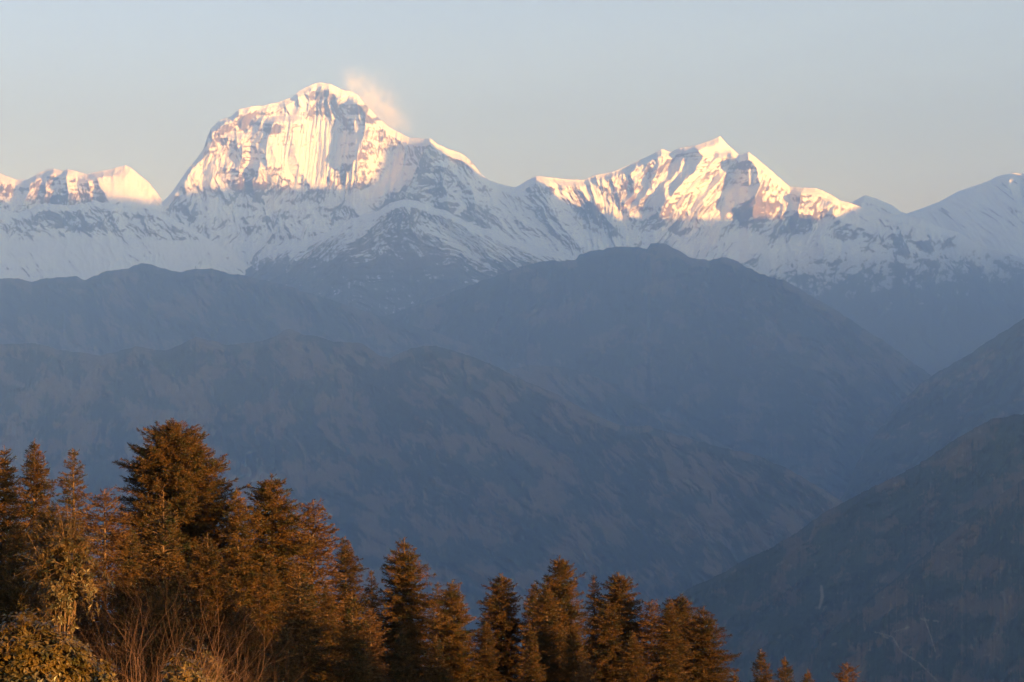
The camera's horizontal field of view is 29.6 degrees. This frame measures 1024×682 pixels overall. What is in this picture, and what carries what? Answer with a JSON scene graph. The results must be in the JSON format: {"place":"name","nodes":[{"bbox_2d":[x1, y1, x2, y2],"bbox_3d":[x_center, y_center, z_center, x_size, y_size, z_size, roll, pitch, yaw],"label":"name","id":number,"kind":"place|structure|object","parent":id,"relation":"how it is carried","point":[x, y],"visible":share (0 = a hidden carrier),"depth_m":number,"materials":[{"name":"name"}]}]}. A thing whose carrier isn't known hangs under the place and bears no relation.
{"place":"outdoors","nodes":[
{"label":"outdoors","id":0,"kind":"place"},
{"bbox_2d":[0,165,164,213],"bbox_3d":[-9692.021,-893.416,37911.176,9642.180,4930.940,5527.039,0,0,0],"label":"snow ridge","id":1,"kind":"structure","parent":0,"point":[125,186],"depth_m":36513.28,"materials":[{"name":"white snow"}]},
{"bbox_2d":[0,200,248,281],"bbox_3d":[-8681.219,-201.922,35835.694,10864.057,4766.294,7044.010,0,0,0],"label":"snow shelf","id":2,"kind":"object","parent":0,"point":[85,241],"visible":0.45,"depth_m":34947.35,"materials":[{"name":"white snow"}]},
{"bbox_2d":[0,263,524,369],"bbox_3d":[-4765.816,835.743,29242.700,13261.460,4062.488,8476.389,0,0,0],"label":"forested ridge","id":3,"kind":"structure","parent":0,"point":[149,306],"depth_m":28625.93,"materials":[{"name":"plant"}]},
{"bbox_2d":[245,199,577,315],"bbox_3d":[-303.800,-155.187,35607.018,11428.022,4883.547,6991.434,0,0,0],"label":"rocky spur","id":4,"kind":"structure","parent":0,"point":[393,257],"depth_m":34488.90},
{"bbox_2d":[0,329,842,660],"bbox_3d":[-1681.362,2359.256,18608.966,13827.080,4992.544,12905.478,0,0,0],"label":"brown hill","id":5,"kind":"structure","parent":0,"point":[472,475],"depth_m":18726.29,"materials":[{"name":"plant"}]},
{"bbox_2d":[0,0,1023,212],"label":"sky","id":6,"kind":"structure","parent":0,"point":[909,106],"materials":[{"name":"blue"}]},
{"bbox_2d":[162,82,1023,375],"bbox_3d":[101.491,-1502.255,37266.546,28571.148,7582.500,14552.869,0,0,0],"label":"snow mountain","id":7,"kind":"structure","parent":0,"point":[256,184],"depth_m":38338.75,"materials":[{"name":"white snow"}]},
{"bbox_2d":[504,365,732,449],"bbox_3d":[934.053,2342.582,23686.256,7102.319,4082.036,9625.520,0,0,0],"label":"valley spur","id":8,"kind":"structure","parent":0,"point":[596,396],"depth_m":23959.87,"materials":[{"name":"plant"}]},
{"bbox_2d":[384,243,931,499],"bbox_3d":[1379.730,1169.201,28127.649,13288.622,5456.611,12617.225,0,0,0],"label":"forested mountain","id":9,"kind":"structure","parent":0,"point":[734,355],"depth_m":27432.15,"materials":[{"name":"plant"}]},
{"bbox_2d":[586,414,1023,681],"bbox_3d":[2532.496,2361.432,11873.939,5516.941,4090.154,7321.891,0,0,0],"label":"dark ridge","id":10,"kind":"structure","parent":0,"point":[794,599],"depth_m":10744.17,"materials":[{"name":"plant"}]},
{"bbox_2d":[784,479,1023,681],"bbox_3d":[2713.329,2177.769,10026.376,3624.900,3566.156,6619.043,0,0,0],"label":"spur","id":11,"kind":"structure","parent":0,"point":[950,608],"depth_m":8877.21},
{"bbox_2d":[840,319,1023,501],"bbox_3d":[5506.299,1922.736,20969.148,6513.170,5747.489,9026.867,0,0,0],"label":"valley side","id":12,"kind":"structure","parent":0,"point":[941,409],"depth_m":19802.76,"materials":[{"name":"plant"}]},
{"bbox_2d":[851,173,1023,258],"bbox_3d":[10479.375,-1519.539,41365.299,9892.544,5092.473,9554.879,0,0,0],"label":"distant snow ridge","id":13,"kind":"structure","parent":0,"point":[989,214],"depth_m":41167.22,"materials":[{"name":"white snow"}]},
{"bbox_3d":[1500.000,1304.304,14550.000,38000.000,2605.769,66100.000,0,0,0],"label":"ground","id":14,"kind":"structure","parent":0,"visible":0},
{"bbox_2d":[0,445,37,622],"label":"fir tree","id":15,"kind":"object","parent":14,"relation":"on","point":[7,500],"visible":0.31,"depth_m":131.74,"materials":[{"name":"green plant"}]},
{"bbox_2d":[0,520,50,630],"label":"fir tree","id":16,"kind":"object","parent":14,"relation":"on","point":[11,593],"visible":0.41,"depth_m":111.74,"materials":[{"name":"green plant"}]},
{"bbox_2d":[12,439,55,596],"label":"fir tree","id":17,"kind":"object","parent":14,"relation":"on","point":[36,473],"visible":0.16,"depth_m":138.26,"materials":[{"name":"green plant"}]},
{"bbox_2d":[0,608,100,681],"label":"rhododendron bush","id":18,"kind":"object","parent":14,"relation":"on","point":[30,651],"visible":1,"depth_m":37.48,"materials":[{"name":"green plant"}]},
{"bbox_2d":[17,500,100,640],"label":"fir tree","id":19,"kind":"object","parent":14,"relation":"on","point":[56,511],"visible":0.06,"depth_m":121.76,"materials":[{"name":"green plant"}]},
{"bbox_2d":[12,494,117,640],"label":"rhododendron tree","id":20,"kind":"object","parent":14,"relation":"on","point":[52,596],"visible":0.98,"depth_m":69.67,"materials":[{"name":"green plant"}]},
{"bbox_2d":[51,448,112,651],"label":"fir tree","id":21,"kind":"object","parent":14,"relation":"on","point":[76,496],"visible":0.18,"depth_m":127.41,"materials":[{"name":"green plant"}]},
{"bbox_2d":[37,486,149,681],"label":"fir tree","id":22,"kind":"object","parent":14,"relation":"on","point":[114,538],"visible":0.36,"depth_m":117.33,"materials":[{"name":"green plant"}]},
{"bbox_2d":[78,656,118,681],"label":"rhododendron bush","id":23,"kind":"object","parent":14,"relation":"on","point":[104,668],"visible":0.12,"depth_m":39.84,"materials":[{"name":"green plant"}]},
{"bbox_2d":[91,527,155,681],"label":"fir tree","id":24,"kind":"object","parent":14,"relation":"on","point":[129,579],"visible":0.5,"depth_m":111.91,"materials":[{"name":"green plant"}]},
{"bbox_2d":[128,581,193,681],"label":"fir tree","id":25,"kind":"object","parent":14,"relation":"on","point":[160,607],"visible":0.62,"depth_m":99.50,"materials":[{"name":"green plant"}]},
{"bbox_2d":[111,490,211,681],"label":"fir tree","id":26,"kind":"object","parent":14,"relation":"on","point":[164,556],"visible":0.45,"depth_m":103.56,"materials":[{"name":"green plant"}]},
{"bbox_2d":[107,417,251,645],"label":"fir tree","id":27,"kind":"object","parent":14,"relation":"on","point":[173,469],"visible":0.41,"depth_m":138.61,"materials":[{"name":"green plant"}]},
{"bbox_2d":[159,652,206,681],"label":"rhododendron bush","id":28,"kind":"object","parent":14,"relation":"on","point":[181,673],"visible":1,"depth_m":36.90,"materials":[{"name":"green plant"}]},
{"bbox_2d":[120,637,270,681],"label":"bare shrub","id":29,"kind":"object","parent":14,"relation":"on","point":[226,662],"visible":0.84,"depth_m":44.09,"materials":[{"name":"brown plant"}]},
{"bbox_2d":[25,547,366,681],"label":"bare shrub","id":30,"kind":"object","parent":14,"relation":"on","point":[161,666],"visible":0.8,"depth_m":42.07,"materials":[{"name":"brown plant"}]},
{"bbox_2d":[162,643,237,681],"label":"rhododendron bush","id":31,"kind":"object","parent":14,"relation":"on","point":[200,663],"visible":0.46,"depth_m":51.87,"materials":[{"name":"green plant"}]},
{"bbox_2d":[174,533,248,681],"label":"fir tree","id":32,"kind":"object","parent":14,"relation":"on","point":[205,567],"visible":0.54,"depth_m":117.51,"materials":[{"name":"green plant"}]},
{"bbox_2d":[205,486,280,677],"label":"fir tree","id":33,"kind":"object","parent":14,"relation":"on","point":[236,526],"visible":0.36,"depth_m":135.27,"materials":[{"name":"green plant"}]},
{"bbox_2d":[217,604,276,681],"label":"fir tree","id":34,"kind":"object","parent":14,"relation":"on","point":[249,650],"visible":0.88,"depth_m":95.58,"materials":[{"name":"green plant"}]},
{"bbox_2d":[249,555,290,680],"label":"fir tree","id":35,"kind":"object","parent":14,"relation":"on","point":[266,615],"visible":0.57,"depth_m":115.72,"materials":[{"name":"green plant"}]},
{"bbox_2d":[218,473,341,680],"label":"fir tree","id":36,"kind":"object","parent":14,"relation":"on","point":[281,545],"visible":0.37,"depth_m":137.23,"materials":[{"name":"green plant"}]},
{"bbox_2d":[265,566,350,681],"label":"fir tree","id":37,"kind":"object","parent":14,"relation":"on","point":[308,652],"visible":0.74,"depth_m":107.62,"materials":[{"name":"green plant"}]},
{"bbox_2d":[264,499,357,681],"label":"fir tree","id":38,"kind":"object","parent":14,"relation":"on","point":[324,543],"visible":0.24,"depth_m":141.06,"materials":[{"name":"green plant"}]},
{"bbox_2d":[307,584,349,681],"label":"fir tree","id":39,"kind":"object","parent":14,"relation":"on","point":[328,609],"visible":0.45,"depth_m":121.63,"materials":[{"name":"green plant"}]},
{"bbox_2d":[321,591,380,681],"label":"fir tree","id":40,"kind":"object","parent":14,"relation":"on","point":[347,643],"visible":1,"depth_m":107.87,"materials":[{"name":"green plant"}]},
{"bbox_2d":[320,536,387,671],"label":"fir tree","id":41,"kind":"object","parent":14,"relation":"on","point":[346,587],"visible":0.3,"depth_m":143.71,"materials":[{"name":"green plant"}]},
{"bbox_2d":[345,608,391,681],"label":"fir tree","id":42,"kind":"object","parent":14,"relation":"on","point":[372,648],"visible":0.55,"depth_m":111.84,"materials":[{"name":"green plant"}]},
{"bbox_2d":[361,570,392,680],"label":"fir tree","id":43,"kind":"object","parent":14,"relation":"on","point":[373,582],"visible":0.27,"depth_m":145.70,"materials":[{"name":"green plant"}]},
{"bbox_2d":[382,628,419,681],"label":"fir tree","id":44,"kind":"object","parent":14,"relation":"on","point":[405,656],"visible":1,"depth_m":103.83,"materials":[{"name":"green plant"}]},
{"bbox_2d":[364,536,445,681],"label":"fir tree","id":45,"kind":"object","parent":14,"relation":"on","point":[399,608],"visible":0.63,"depth_m":149.12,"materials":[{"name":"green plant"}]},
{"bbox_2d":[425,582,446,676],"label":"fir tree","id":46,"kind":"object","parent":14,"relation":"on","point":[437,585],"visible":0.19,"depth_m":149.99,"materials":[{"name":"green plant"}]},
{"bbox_2d":[420,634,452,681],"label":"fir tree","id":47,"kind":"object","parent":14,"relation":"on","point":[436,662],"visible":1,"depth_m":107.99,"materials":[{"name":"green plant"}]},
{"bbox_2d":[418,579,488,681],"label":"fir tree","id":48,"kind":"object","parent":14,"relation":"on","point":[452,635],"visible":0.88,"depth_m":139.50,"materials":[{"name":"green plant"}]},
{"bbox_2d":[468,622,507,681],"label":"fir tree","id":49,"kind":"object","parent":14,"relation":"on","point":[486,659],"visible":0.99,"depth_m":139.64,"materials":[{"name":"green plant"}]},
{"bbox_2d":[467,572,527,681],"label":"fir tree","id":50,"kind":"object","parent":14,"relation":"on","point":[504,621],"visible":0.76,"depth_m":167.35,"materials":[{"name":"green plant"}]},
{"bbox_2d":[505,582,539,681],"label":"fir tree","id":51,"kind":"object","parent":14,"relation":"on","point":[531,599],"visible":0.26,"depth_m":165.93,"materials":[{"name":"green plant"}]},
{"bbox_2d":[514,632,548,681],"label":"fir tree","id":52,"kind":"object","parent":14,"relation":"on","point":[533,671],"visible":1,"depth_m":125.83,"materials":[{"name":"green plant"}]},
{"bbox_2d":[520,583,575,681],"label":"fir tree","id":53,"kind":"object","parent":14,"relation":"on","point":[548,639],"visible":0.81,"depth_m":139.83,"materials":[{"name":"green plant"}]},
{"bbox_2d":[511,554,595,681],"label":"fir tree","id":54,"kind":"object","parent":14,"relation":"on","point":[563,592],"visible":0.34,"depth_m":157.41,"materials":[{"name":"green plant"}]},
{"bbox_2d":[553,620,594,681],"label":"fir tree","id":55,"kind":"object","parent":14,"relation":"on","point":[567,665],"visible":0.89,"depth_m":137.80,"materials":[{"name":"green plant"}]},
{"bbox_2d":[581,574,603,663],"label":"fir tree","id":56,"kind":"object","parent":14,"relation":"on","point":[592,597],"visible":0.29,"depth_m":168.09,"materials":[{"name":"green plant"}]},
{"bbox_2d":[579,600,636,681],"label":"fir tree","id":57,"kind":"object","parent":14,"relation":"on","point":[606,665],"visible":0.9,"depth_m":149.68,"materials":[{"name":"green plant"}]},
{"bbox_2d":[585,571,654,681],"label":"fir tree","id":58,"kind":"object","parent":14,"relation":"on","point":[618,599],"visible":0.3,"depth_m":167.15,"materials":[{"name":"green plant"}]},
{"bbox_2d":[611,630,653,681],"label":"fir tree","id":59,"kind":"object","parent":14,"relation":"on","point":[635,674],"visible":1,"depth_m":133.84,"materials":[{"name":"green plant"}]},
{"bbox_2d":[628,599,666,681],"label":"fir tree","id":60,"kind":"object","parent":14,"relation":"on","point":[649,625],"visible":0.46,"depth_m":164.97,"materials":[{"name":"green plant"}]},
{"bbox_2d":[642,597,695,681],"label":"fir tree","id":61,"kind":"object","parent":14,"relation":"on","point":[669,670],"visible":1,"depth_m":147.72,"materials":[{"name":"green plant"}]},
{"bbox_2d":[651,593,712,673],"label":"fir tree","id":62,"kind":"object","parent":14,"relation":"on","point":[685,608],"visible":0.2,"depth_m":164.42,"materials":[{"name":"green plant"}]},
{"bbox_2d":[673,605,741,681],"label":"fir tree","id":63,"kind":"object","parent":14,"relation":"on","point":[703,662],"visible":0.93,"depth_m":157.62,"materials":[{"name":"brown plant"}]},
{"bbox_2d":[729,672,740,681],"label":"fir tree","id":64,"kind":"object","parent":14,"relation":"on","point":[734,677],"visible":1,"depth_m":119.89,"materials":[{"name":"brown plant"}]},
{"bbox_2d":[751,649,773,681],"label":"fir tree","id":65,"kind":"object","parent":14,"relation":"on","point":[763,675],"visible":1,"depth_m":112.03,"materials":[{"name":"brown plant"}]},
{"bbox_2d":[774,656,794,681],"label":"fir tree","id":66,"kind":"object","parent":14,"relation":"on","point":[785,669],"visible":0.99,"depth_m":116.11,"materials":[{"name":"brown plant"}]},
{"bbox_2d":[799,669,814,681],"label":"fir tree","id":67,"kind":"object","parent":14,"relation":"on","point":[807,678],"visible":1,"depth_m":111.86,"materials":[{"name":"brown plant"}]},
{"bbox_2d":[828,662,865,681],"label":"fir tree","id":68,"kind":"object","parent":14,"relation":"on","point":[841,678],"visible":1,"depth_m":118.14,"materials":[{"name":"brown plant"}]}
]}

